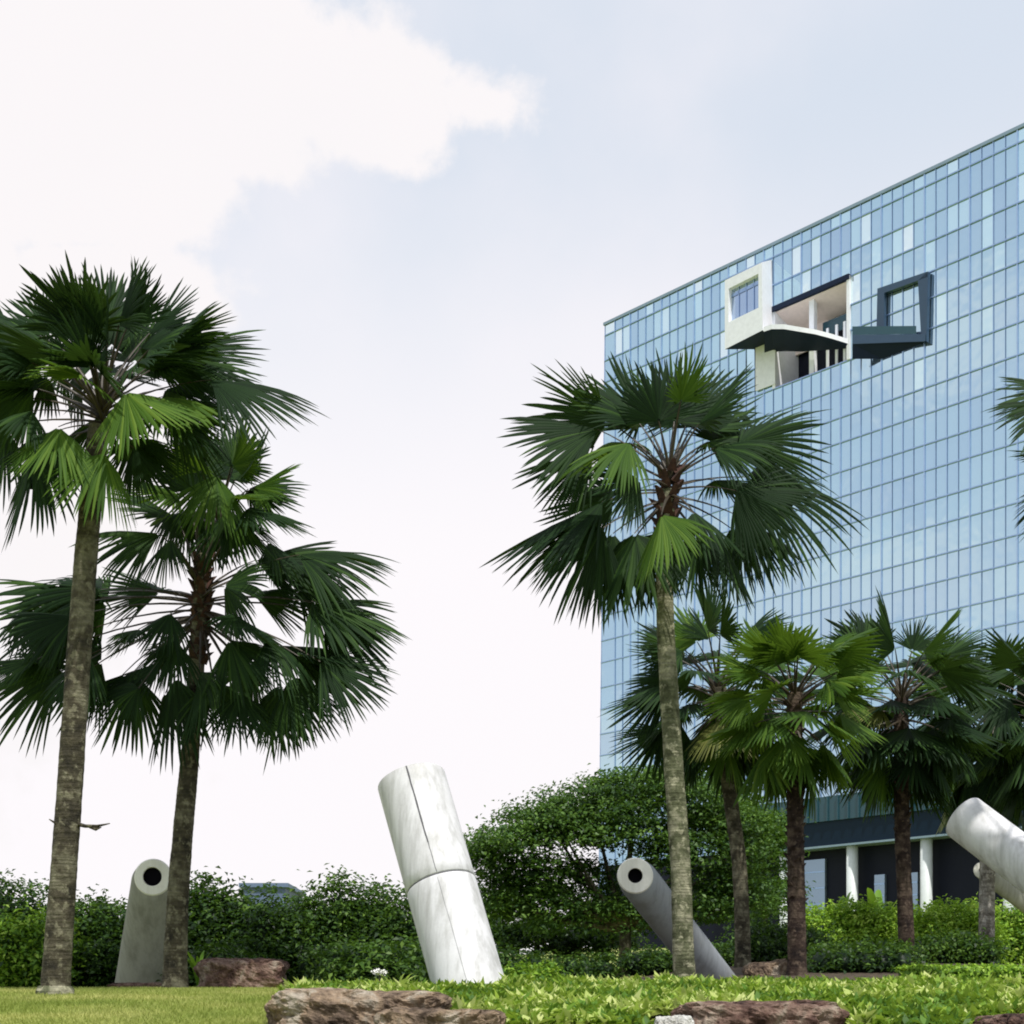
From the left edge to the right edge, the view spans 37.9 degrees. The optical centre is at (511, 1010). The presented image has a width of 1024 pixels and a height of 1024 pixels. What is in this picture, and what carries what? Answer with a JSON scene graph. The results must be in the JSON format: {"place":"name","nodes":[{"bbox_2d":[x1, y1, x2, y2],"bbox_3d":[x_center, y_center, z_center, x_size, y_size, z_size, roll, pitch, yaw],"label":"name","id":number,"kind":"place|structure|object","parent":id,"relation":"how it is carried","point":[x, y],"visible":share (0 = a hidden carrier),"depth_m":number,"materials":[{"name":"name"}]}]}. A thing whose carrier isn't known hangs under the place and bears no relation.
{"place":"outdoors","nodes":[
{"label":"outdoors","id":0,"kind":"place"},
{"bbox_2d":[30,948,669,1023],"bbox_3d":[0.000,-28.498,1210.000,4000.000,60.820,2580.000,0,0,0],"label":"ground","id":1,"kind":"structure","parent":0,"point":[523,957],"depth_m":63.04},
{"bbox_2d":[0,868,75,987],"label":"shrub","id":2,"kind":"object","parent":1,"relation":"on","point":[9,898],"visible":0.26,"depth_m":25.10,"materials":[{"name":"green plant"}]},
{"bbox_2d":[0,900,101,987],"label":"shrub","id":3,"kind":"object","parent":1,"relation":"on","point":[30,969],"visible":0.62,"depth_m":24.44,"materials":[{"name":"green plant"}]},
{"bbox_2d":[15,883,127,987],"bbox_3d":[-7.309,-1.151,25.743,2.772,2.092,2.620,0,0,0],"label":"shrub","id":4,"kind":"object","parent":1,"relation":"on","point":[103,921],"visible":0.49,"depth_m":25.39,"materials":[{"name":"green plant"}]},
{"bbox_2d":[0,986,278,1023],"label":"grass","id":5,"kind":"structure","parent":1,"relation":"on","point":[95,1005],"depth_m":15.51,"materials":[{"name":"plant"}]},
{"bbox_2d":[115,859,168,982],"bbox_3d":[-5.714,-1.032,23.107,0.814,2.537,1.320,0,0,-19],"label":"leaning pipe","id":6,"kind":"object","parent":1,"relation":"on","point":[141,955],"visible":0.69,"depth_m":22.84,"materials":[{"name":"concrete"}]},
{"bbox_2d":[0,250,330,995],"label":"fan palm","id":7,"kind":"object","parent":1,"relation":"on","point":[86,317],"visible":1,"depth_m":17.82,"materials":[{"name":"green plant"}]},
{"bbox_2d":[0,416,409,987],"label":"fan palm","id":8,"kind":"object","parent":1,"relation":"on","point":[219,530],"visible":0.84,"depth_m":20.68,"materials":[{"name":"green plant"}]},
{"bbox_2d":[155,935,279,986],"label":"shrub","id":9,"kind":"object","parent":1,"relation":"on","point":[220,952],"visible":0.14,"depth_m":23.72,"materials":[{"name":"green plant"}]},
{"bbox_2d":[188,866,270,954],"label":"shrub","id":10,"kind":"object","parent":1,"relation":"on","point":[202,906],"visible":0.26,"depth_m":25.97,"materials":[{"name":"green plant"}]},
{"bbox_2d":[193,957,289,988],"bbox_3d":[-4.065,-0.211,22.300,1.424,1.180,1.099,0,0,0],"label":"boulder","id":11,"kind":"object","parent":1,"relation":"on","point":[238,972],"visible":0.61,"depth_m":21.82,"materials":[{"name":"stone"}]},
{"bbox_2d":[239,883,305,914],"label":"distant building","id":12,"kind":"structure","parent":1,"relation":"on","point":[285,889],"depth_m":180.00,"materials":[{"name":"glass"}]},
{"bbox_2d":[497,941,562,972],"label":"shrub","id":13,"kind":"object","parent":1,"relation":"on","point":[503,959],"visible":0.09,"depth_m":32.83,"materials":[{"name":"green plant"}]},
{"bbox_2d":[488,906,653,962],"bbox_3d":[0.798,-1.993,42.061,6.470,2.561,3.945,0,0,0],"label":"shrub","id":14,"kind":"object","parent":1,"relation":"on","point":[571,942],"visible":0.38,"depth_m":41.26,"materials":[{"name":"green plant"}]},
{"bbox_2d":[518,948,631,979],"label":"shrub","id":15,"kind":"object","parent":1,"relation":"on","point":[602,966],"visible":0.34,"depth_m":33.58,"materials":[{"name":"green plant"}]},
{"bbox_2d":[605,943,672,977],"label":"shrub","id":16,"kind":"object","parent":1,"relation":"on","point":[646,962],"visible":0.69,"depth_m":33.48,"materials":[{"name":"green plant"}]},
{"bbox_2d":[463,761,815,976],"bbox_3d":[2.888,-3.523,37.969,10.060,5.576,5.616,0,0,0],"label":"spreading tree","id":17,"kind":"object","parent":1,"relation":"on","point":[562,820],"visible":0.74,"depth_m":37.31,"materials":[{"name":"green plant"}]},
{"bbox_2d":[694,773,816,921],"bbox_3d":[6.773,-4.244,44.003,4.353,5.856,3.374,0,0,0],"label":"tree","id":18,"kind":"object","parent":1,"relation":"on","point":[781,866],"visible":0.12,"depth_m":43.55,"materials":[{"name":"green plant"}]},
{"bbox_2d":[599,123,1023,947],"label":"office building","id":19,"kind":"structure","parent":1,"relation":"on","point":[885,325],"depth_m":107.60,"materials":[{"name":"blue glass"}]},
{"bbox_2d":[725,260,772,348],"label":"white box window","id":20,"kind":"structure","parent":19,"relation":"in","point":[738,329],"depth_m":113.93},
{"bbox_2d":[925,526,934,556],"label":"window","id":21,"kind":"structure","parent":19,"relation":"in","point":[929,532],"depth_m":104.72,"materials":[{"name":"blue glass"}]},
{"bbox_2d":[925,469,934,499],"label":"window","id":22,"kind":"structure","parent":19,"relation":"in","point":[929,475],"depth_m":104.72,"materials":[{"name":"blue glass"}]},
{"bbox_2d":[925,412,934,442],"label":"window","id":23,"kind":"structure","parent":19,"relation":"in","point":[929,418],"depth_m":104.72,"materials":[{"name":"blue glass"}]},
{"bbox_2d":[925,355,934,386],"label":"window","id":24,"kind":"structure","parent":19,"relation":"in","point":[929,361],"depth_m":104.77,"materials":[{"name":"blue glass"}]},
{"bbox_2d":[925,240,934,271],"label":"window","id":25,"kind":"structure","parent":19,"relation":"in","point":[929,247],"depth_m":104.72,"materials":[{"name":"blue glass"}]},
{"bbox_2d":[925,183,934,215],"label":"window","id":26,"kind":"structure","parent":19,"relation":"in","point":[929,190],"depth_m":104.72,"materials":[{"name":"blue glass"}]},
{"bbox_2d":[936,523,945,554],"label":"window","id":27,"kind":"structure","parent":19,"relation":"in","point":[940,529],"depth_m":104.10,"materials":[{"name":"blue glass"}]},
{"bbox_2d":[936,466,945,496],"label":"window","id":28,"kind":"structure","parent":19,"relation":"in","point":[941,471],"depth_m":104.10,"materials":[{"name":"blue glass"}]},
{"bbox_2d":[936,408,945,439],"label":"window","id":29,"kind":"structure","parent":19,"relation":"in","point":[940,414],"depth_m":104.10,"materials":[{"name":"blue glass"}]},
{"bbox_2d":[936,350,945,382],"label":"window","id":30,"kind":"structure","parent":19,"relation":"in","point":[940,357],"depth_m":104.10,"materials":[{"name":"blue glass"}]},
{"bbox_2d":[936,293,945,324],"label":"window","id":31,"kind":"structure","parent":19,"relation":"in","point":[941,299],"depth_m":104.10,"materials":[{"name":"blue glass"}]},
{"bbox_2d":[936,235,945,267],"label":"window","id":32,"kind":"structure","parent":19,"relation":"in","point":[940,242],"depth_m":104.06,"materials":[{"name":"blue glass"}]},
{"bbox_2d":[936,178,945,210],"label":"window","id":33,"kind":"structure","parent":19,"relation":"in","point":[940,185],"depth_m":104.06,"materials":[{"name":"blue glass"}]},
{"bbox_2d":[948,520,957,550],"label":"window","id":34,"kind":"structure","parent":19,"relation":"in","point":[953,525],"depth_m":103.40,"materials":[{"name":"blue glass"}]},
{"bbox_2d":[948,462,957,493],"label":"window","id":35,"kind":"structure","parent":19,"relation":"in","point":[952,468],"depth_m":103.40,"materials":[{"name":"blue glass"}]},
{"bbox_2d":[948,404,957,435],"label":"window","id":36,"kind":"structure","parent":19,"relation":"in","point":[952,410],"depth_m":103.38,"materials":[{"name":"blue glass"}]},
{"bbox_2d":[948,346,957,377],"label":"window","id":37,"kind":"structure","parent":19,"relation":"in","point":[953,352],"depth_m":103.38,"materials":[{"name":"blue glass"}]},
{"bbox_2d":[948,288,957,320],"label":"window","id":38,"kind":"structure","parent":19,"relation":"in","point":[952,295],"depth_m":103.40,"materials":[{"name":"blue glass"}]},
{"bbox_2d":[948,230,957,262],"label":"window","id":39,"kind":"structure","parent":19,"relation":"in","point":[952,237],"depth_m":103.38,"materials":[{"name":"blue glass"}]},
{"bbox_2d":[948,172,957,204],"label":"window","id":40,"kind":"structure","parent":19,"relation":"in","point":[953,179],"depth_m":103.38,"materials":[{"name":"blue glass"}]},
{"bbox_2d":[959,517,968,548],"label":"window","id":41,"kind":"structure","parent":19,"relation":"in","point":[964,522],"depth_m":102.80,"materials":[{"name":"blue glass"}]},
{"bbox_2d":[959,459,968,490],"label":"window","id":42,"kind":"structure","parent":19,"relation":"in","point":[964,464],"depth_m":102.77,"materials":[{"name":"blue glass"}]},
{"bbox_2d":[959,400,968,432],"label":"window","id":43,"kind":"structure","parent":19,"relation":"in","point":[964,406],"depth_m":102.77,"materials":[{"name":"blue glass"}]},
{"bbox_2d":[959,342,968,374],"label":"window","id":44,"kind":"structure","parent":19,"relation":"in","point":[964,348],"depth_m":102.75,"materials":[{"name":"blue glass"}]},
{"bbox_2d":[959,284,968,315],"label":"window","id":45,"kind":"structure","parent":19,"relation":"in","point":[964,290],"depth_m":102.75,"materials":[{"name":"blue glass"}]},
{"bbox_2d":[959,225,968,257],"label":"window","id":46,"kind":"structure","parent":19,"relation":"in","point":[963,232],"depth_m":102.75,"materials":[{"name":"blue glass"}]},
{"bbox_2d":[959,167,968,199],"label":"window","id":47,"kind":"structure","parent":19,"relation":"in","point":[963,174],"depth_m":102.80,"materials":[{"name":"blue glass"}]},
{"bbox_2d":[971,514,980,545],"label":"window","id":48,"kind":"structure","parent":19,"relation":"in","point":[975,519],"depth_m":102.12,"materials":[{"name":"blue glass"}]},
{"bbox_2d":[971,455,980,486],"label":"window","id":49,"kind":"structure","parent":19,"relation":"in","point":[975,461],"depth_m":102.07,"materials":[{"name":"blue glass"}]},
{"bbox_2d":[971,396,980,428],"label":"window","id":50,"kind":"structure","parent":19,"relation":"in","point":[976,402],"depth_m":102.12,"materials":[{"name":"blue glass"}]},
{"bbox_2d":[971,338,980,369],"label":"window","id":51,"kind":"structure","parent":19,"relation":"in","point":[975,344],"depth_m":102.12,"materials":[{"name":"blue glass"}]},
{"bbox_2d":[971,279,980,311],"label":"window","id":52,"kind":"structure","parent":19,"relation":"in","point":[976,285],"depth_m":102.07,"materials":[{"name":"blue glass"}]},
{"bbox_2d":[971,220,980,252],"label":"window","id":53,"kind":"structure","parent":19,"relation":"in","point":[975,227],"depth_m":102.10,"materials":[{"name":"blue glass"}]},
{"bbox_2d":[971,162,980,194],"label":"window","id":54,"kind":"structure","parent":19,"relation":"in","point":[976,168],"depth_m":102.12,"materials":[{"name":"blue glass"}]},
{"bbox_2d":[982,510,992,542],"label":"window","id":55,"kind":"structure","parent":19,"relation":"in","point":[987,517],"depth_m":101.45,"materials":[{"name":"blue glass"}]},
{"bbox_2d":[982,451,992,483],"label":"window","id":56,"kind":"structure","parent":19,"relation":"in","point":[987,458],"depth_m":101.45,"materials":[{"name":"blue glass"}]},
{"bbox_2d":[982,424,992,451],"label":"window","id":57,"kind":"structure","parent":19,"relation":"in","point":[987,431],"depth_m":101.45,"materials":[{"name":"blue glass"}]},
{"bbox_2d":[982,392,992,424],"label":"window","id":58,"kind":"structure","parent":19,"relation":"in","point":[987,400],"depth_m":101.45,"materials":[{"name":"blue glass"}]},
{"bbox_2d":[982,365,992,393],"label":"window","id":59,"kind":"structure","parent":19,"relation":"in","point":[987,372],"depth_m":101.45,"materials":[{"name":"blue glass"}]},
{"bbox_2d":[982,333,992,365],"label":"window","id":60,"kind":"structure","parent":19,"relation":"in","point":[987,341],"depth_m":101.45,"materials":[{"name":"blue glass"}]},
{"bbox_2d":[982,274,992,307],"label":"window","id":61,"kind":"structure","parent":19,"relation":"in","point":[987,282],"depth_m":101.45,"materials":[{"name":"blue glass"}]},
{"bbox_2d":[982,215,992,248],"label":"window","id":62,"kind":"structure","parent":19,"relation":"in","point":[987,223],"depth_m":101.45,"materials":[{"name":"blue glass"}]},
{"bbox_2d":[982,156,992,189],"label":"window","id":63,"kind":"structure","parent":19,"relation":"in","point":[987,164],"depth_m":101.45,"materials":[{"name":"blue glass"}]},
{"bbox_2d":[994,566,1004,598],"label":"window","id":64,"kind":"structure","parent":19,"relation":"in","point":[999,573],"depth_m":100.79,"materials":[{"name":"blue glass"}]},
{"bbox_2d":[994,539,1004,566],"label":"window","id":65,"kind":"structure","parent":19,"relation":"in","point":[999,546],"depth_m":100.79,"materials":[{"name":"blue glass"}]},
{"bbox_2d":[994,507,1004,539],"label":"window","id":66,"kind":"structure","parent":19,"relation":"in","point":[999,514],"depth_m":100.79,"materials":[{"name":"blue glass"}]},
{"bbox_2d":[994,479,1004,507],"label":"window","id":67,"kind":"structure","parent":19,"relation":"in","point":[999,486],"depth_m":100.79,"materials":[{"name":"blue glass"}]},
{"bbox_2d":[994,448,1004,479],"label":"window","id":68,"kind":"structure","parent":19,"relation":"in","point":[999,455],"depth_m":100.79,"materials":[{"name":"blue glass"}]},
{"bbox_2d":[994,329,1004,361],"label":"window","id":69,"kind":"structure","parent":19,"relation":"in","point":[999,336],"depth_m":100.79,"materials":[{"name":"blue glass"}]},
{"bbox_2d":[994,301,1004,329],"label":"window","id":70,"kind":"structure","parent":19,"relation":"in","point":[999,309],"depth_m":100.79,"materials":[{"name":"blue glass"}]},
{"bbox_2d":[994,269,1004,302],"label":"window","id":71,"kind":"structure","parent":19,"relation":"in","point":[999,277],"depth_m":100.79,"materials":[{"name":"blue glass"}]},
{"bbox_2d":[994,210,1004,243],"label":"window","id":72,"kind":"structure","parent":19,"relation":"in","point":[999,218],"depth_m":100.79,"materials":[{"name":"blue glass"}]},
{"bbox_2d":[994,182,1004,211],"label":"window","id":73,"kind":"structure","parent":19,"relation":"in","point":[999,190],"depth_m":100.79,"materials":[{"name":"blue glass"}]},
{"bbox_2d":[994,150,1004,184],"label":"window","id":74,"kind":"structure","parent":19,"relation":"in","point":[999,159],"depth_m":100.79,"materials":[{"name":"blue glass"}]},
{"bbox_2d":[640,963,1023,1023],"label":"planting bed","id":75,"kind":"object","parent":1,"relation":"on","point":[737,971],"visible":0.06,"depth_m":24.03,"materials":[{"name":"soil"}]},
{"bbox_2d":[195,880,340,983],"bbox_3d":[-4.287,-1.150,25.859,2.916,2.246,2.825,0,0,0],"label":"shrub","id":76,"kind":"object","parent":75,"relation":"on","point":[268,935],"visible":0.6,"depth_m":25.42,"materials":[{"name":"green plant"}]},
{"bbox_2d":[265,863,406,979],"bbox_3d":[-2.955,-1.310,26.466,3.160,2.493,2.760,0,0,0],"label":"shrub","id":77,"kind":"object","parent":75,"relation":"on","point":[338,906],"visible":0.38,"depth_m":25.99,"materials":[{"name":"green plant"}]},
{"bbox_2d":[286,928,429,982],"bbox_3d":[-2.053,-0.664,22.416,2.662,1.197,2.446,0,0,0],"label":"shrub","id":78,"kind":"object","parent":75,"relation":"on","point":[397,960],"visible":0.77,"depth_m":22.03,"materials":[{"name":"green plant"}]},
{"bbox_2d":[264,987,452,1023],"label":"boulder","id":79,"kind":"object","parent":75,"relation":"on","point":[327,1005],"visible":0.88,"depth_m":12.73,"materials":[{"name":"stone"}]},
{"bbox_2d":[333,882,510,978],"bbox_3d":[-1.473,-1.167,25.880,3.416,2.188,2.727,0,0,0],"label":"shrub","id":80,"kind":"object","parent":75,"relation":"on","point":[402,912],"visible":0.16,"depth_m":25.70,"materials":[{"name":"green plant"}]},
{"bbox_2d":[373,1007,505,1023],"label":"boulder","id":81,"kind":"object","parent":75,"relation":"on","point":[413,1015],"visible":1,"depth_m":11.99,"materials":[{"name":"stone"}]},
{"bbox_2d":[378,763,503,983],"bbox_3d":[-0.854,-1.461,18.478,0.880,3.264,2.073,0,0,-42],"label":"leaning pipe","id":82,"kind":"object","parent":75,"relation":"on","point":[453,929],"visible":0.88,"depth_m":18.17,"materials":[{"name":"paint"}]},
{"bbox_2d":[501,957,573,979],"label":"shrub","id":83,"kind":"object","parent":75,"relation":"on","point":[550,969],"visible":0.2,"depth_m":18.69,"materials":[{"name":"green plant"}]},
{"bbox_2d":[274,969,1023,1023],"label":"ground cover","id":84,"kind":"object","parent":75,"relation":"on","point":[924,998],"visible":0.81,"depth_m":14.54,"materials":[{"name":"green plant"}]},
{"bbox_2d":[479,343,868,977],"bbox_3d":[2.176,-4.741,20.154,5.286,9.007,3.325,0,0,0],"label":"fan palm","id":85,"kind":"object","parent":75,"relation":"on","point":[770,493],"visible":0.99,"depth_m":19.82,"materials":[{"name":"green plant"}]},
{"bbox_2d":[654,1015,694,1023],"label":"boulder","id":86,"kind":"object","parent":75,"relation":"on","point":[680,1019],"visible":1,"depth_m":12.08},
{"bbox_2d":[617,858,735,978],"bbox_3d":[2.706,-1.150,23.652,0.482,2.315,3.221,0,0,37],"label":"leaning pipe","id":87,"kind":"object","parent":75,"relation":"on","point":[645,889],"visible":0.62,"depth_m":22.82,"materials":[{"name":"grey concrete"}]},
{"bbox_2d":[599,576,818,967],"bbox_3d":[3.520,-4.283,27.179,4.000,7.040,3.462,0,0,0],"label":"fan palm","id":88,"kind":"object","parent":75,"relation":"on","point":[727,774],"visible":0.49,"depth_m":26.89,"materials":[{"name":"green plant"}]},
{"bbox_2d":[670,999,849,1023],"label":"boulder","id":89,"kind":"object","parent":75,"relation":"on","point":[805,1011],"visible":0.93,"depth_m":12.34,"materials":[{"name":"stone"}]},
{"bbox_2d":[742,958,786,975],"bbox_3d":[4.209,-0.345,24.604,0.851,1.020,0.767,0,0,0],"label":"boulder","id":90,"kind":"object","parent":75,"relation":"on","point":[777,967],"visible":0.25,"depth_m":24.28,"materials":[{"name":"stone"}]},
{"bbox_2d":[712,910,845,965],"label":"shrub","id":91,"kind":"object","parent":75,"relation":"on","point":[769,943],"visible":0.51,"depth_m":30.43,"materials":[{"name":"green plant"}]},
{"bbox_2d":[698,613,893,975],"bbox_3d":[4.545,-3.496,23.960,3.108,5.908,3.167,0,0,0],"label":"fan palm","id":92,"kind":"object","parent":75,"relation":"on","point":[792,764],"visible":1,"depth_m":23.74,"materials":[{"name":"green plant"}]},
{"bbox_2d":[783,936,930,973],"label":"shrub","id":93,"kind":"object","parent":75,"relation":"on","point":[844,963],"visible":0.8,"depth_m":24.52,"materials":[{"name":"green plant"}]},
{"bbox_2d":[778,934,941,963],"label":"shrub","id":94,"kind":"object","parent":75,"relation":"on","point":[849,945],"visible":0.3,"depth_m":27.09,"materials":[{"name":"green plant"}]},
{"bbox_2d":[786,586,1023,953],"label":"fan palm","id":95,"kind":"object","parent":75,"relation":"on","point":[912,769],"visible":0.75,"depth_m":27.59,"materials":[{"name":"green plant"}]},
{"bbox_2d":[890,923,1018,963],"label":"shrub","id":96,"kind":"object","parent":75,"relation":"on","point":[958,949],"visible":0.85,"depth_m":28.56,"materials":[{"name":"green plant"}]},
{"bbox_2d":[892,633,1023,963],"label":"fan palm","id":97,"kind":"object","parent":75,"relation":"on","point":[986,789],"visible":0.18,"depth_m":32.81,"materials":[{"name":"green plant"}]},
{"bbox_2d":[895,962,1023,980],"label":"clipped hedge","id":98,"kind":"object","parent":75,"relation":"on","point":[987,970],"visible":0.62,"depth_m":21.13,"materials":[{"name":"green plant"}]},
{"bbox_2d":[938,627,1023,825],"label":"fan palm","id":99,"kind":"object","parent":75,"relation":"on","point":[1010,792],"visible":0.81,"depth_m":29.66,"materials":[{"name":"green plant"}]},
{"bbox_2d":[946,798,1023,893],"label":"leaning pipe","id":100,"kind":"object","parent":75,"relation":"on","point":[986,834],"visible":1,"depth_m":19.46,"materials":[{"name":"paint"}]},
{"bbox_2d":[973,1013,1023,1023],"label":"boulder","id":101,"kind":"object","parent":75,"relation":"on","point":[1010,1018],"visible":0.95,"depth_m":12.27,"materials":[{"name":"stone"}]},
{"bbox_2d":[980,377,1023,537],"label":"fan palm","id":102,"kind":"object","parent":75,"relation":"on","point":[1017,413],"visible":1,"depth_m":16.97,"materials":[{"name":"green plant"}]},
{"bbox_2d":[786,894,932,945],"bbox_3d":[8.195,-1.738,35.869,3.918,2.117,2.898,0,0,0],"label":"shrub","id":103,"kind":"object","parent":1,"relation":"on","point":[863,919],"visible":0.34,"depth_m":35.44,"materials":[{"name":"green plant"}]},
{"bbox_2d":[891,892,1021,963],"bbox_3d":[10.580,-1.828,36.478,3.510,2.190,2.681,0,0,0],"label":"shrub","id":104,"kind":"object","parent":1,"relation":"on","point":[961,920],"visible":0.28,"depth_m":36.07,"materials":[{"name":"green plant"}]},
{"bbox_2d":[955,897,1023,963],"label":"shrub","id":105,"kind":"object","parent":1,"relation":"on","point":[1015,916],"visible":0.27,"depth_m":36.95,"materials":[{"name":"green plant"}]},
{"bbox_2d":[973,862,1023,912],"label":"leaning pipe","id":106,"kind":"object","parent":1,"relation":"on","point":[1009,893],"visible":0.49,"depth_m":34.42,"materials":[{"name":"concrete"}]},
{"bbox_2d":[0,0,1023,953],"label":"sky","id":107,"kind":"structure","parent":0,"point":[416,207],"materials":[{"name":"white"}]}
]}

